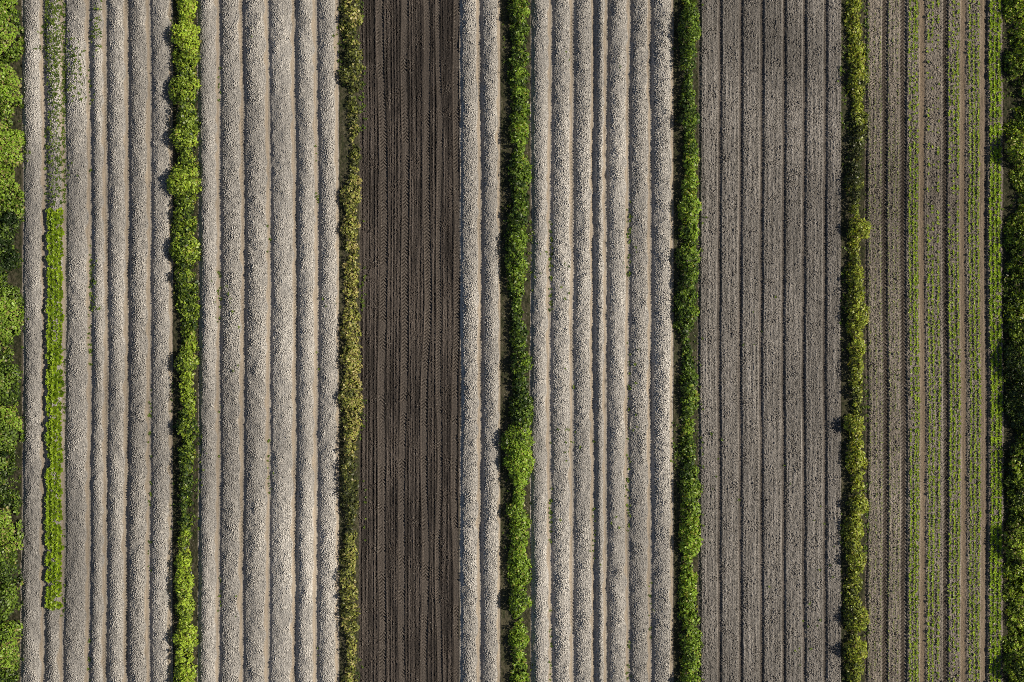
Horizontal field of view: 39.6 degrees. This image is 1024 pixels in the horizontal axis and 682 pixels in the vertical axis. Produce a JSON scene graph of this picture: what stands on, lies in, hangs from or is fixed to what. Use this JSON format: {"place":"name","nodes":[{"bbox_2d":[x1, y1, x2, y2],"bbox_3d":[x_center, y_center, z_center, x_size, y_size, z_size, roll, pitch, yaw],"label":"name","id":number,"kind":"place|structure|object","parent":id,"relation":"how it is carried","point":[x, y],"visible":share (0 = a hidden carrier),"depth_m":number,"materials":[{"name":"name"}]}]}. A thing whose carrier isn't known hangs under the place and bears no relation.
{"place":"outdoors","nodes":[
{"label":"outdoors","id":0,"kind":"place"},
{"bbox_2d":[0,0,1023,681],"bbox_3d":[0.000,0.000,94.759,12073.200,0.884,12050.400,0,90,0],"label":"ground","id":1,"kind":"structure","parent":0,"point":[606,140],"depth_m":94.89,"materials":[{"name":"soil"}]},
{"bbox_2d":[0,0,25,681],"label":"hedge","id":2,"kind":"object","parent":1,"relation":"on","point":[13,255],"visible":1,"depth_m":94.26,"materials":[{"name":"green plant"}]},
{"bbox_2d":[44,207,64,610],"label":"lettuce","id":3,"kind":"object","parent":1,"relation":"on","point":[54,395],"visible":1,"depth_m":94.63,"materials":[{"name":"green plant"}]},
{"bbox_2d":[165,0,201,681],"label":"hedge","id":4,"kind":"object","parent":1,"relation":"on","point":[178,135],"visible":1,"depth_m":94.35,"materials":[{"name":"green plant"}]},
{"bbox_2d":[338,0,365,681],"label":"hedge","id":5,"kind":"object","parent":1,"relation":"on","point":[353,178],"visible":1,"depth_m":94.62,"materials":[{"name":"green plant"}]},
{"bbox_2d":[8,0,1016,680],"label":"weeds","id":6,"kind":"object","parent":1,"relation":"on","point":[50,50],"visible":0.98,"depth_m":94.88,"materials":[{"name":"green plant"}]},
{"bbox_2d":[499,0,535,681],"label":"hedge","id":7,"kind":"object","parent":1,"relation":"on","point":[523,362],"visible":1,"depth_m":94.46,"materials":[{"name":"green plant"}]},
{"bbox_2d":[672,0,703,681],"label":"hedge","id":8,"kind":"object","parent":1,"relation":"on","point":[691,310],"visible":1,"depth_m":94.49,"materials":[{"name":"green plant"}]},
{"bbox_2d":[839,0,872,681],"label":"hedge","id":9,"kind":"object","parent":1,"relation":"on","point":[863,320],"visible":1,"depth_m":94.52,"materials":[{"name":"green plant"}]},
{"bbox_2d":[867,0,900,680],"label":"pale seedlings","id":10,"kind":"object","parent":1,"relation":"on","point":[881,347],"visible":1,"depth_m":94.84,"materials":[{"name":"green plant"}]},
{"bbox_2d":[908,0,981,681],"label":"seedlings","id":11,"kind":"object","parent":1,"relation":"on","point":[940,391],"visible":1,"depth_m":94.82,"materials":[{"name":"green plant"}]},
{"bbox_2d":[987,0,1003,681],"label":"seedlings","id":12,"kind":"object","parent":1,"relation":"on","point":[996,384],"visible":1,"depth_m":94.81,"materials":[{"name":"green plant"}]},
{"bbox_2d":[1001,0,1023,681],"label":"hedge","id":13,"kind":"object","parent":1,"relation":"on","point":[1018,557],"visible":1,"depth_m":94.50,"materials":[{"name":"green plant"}]}
]}

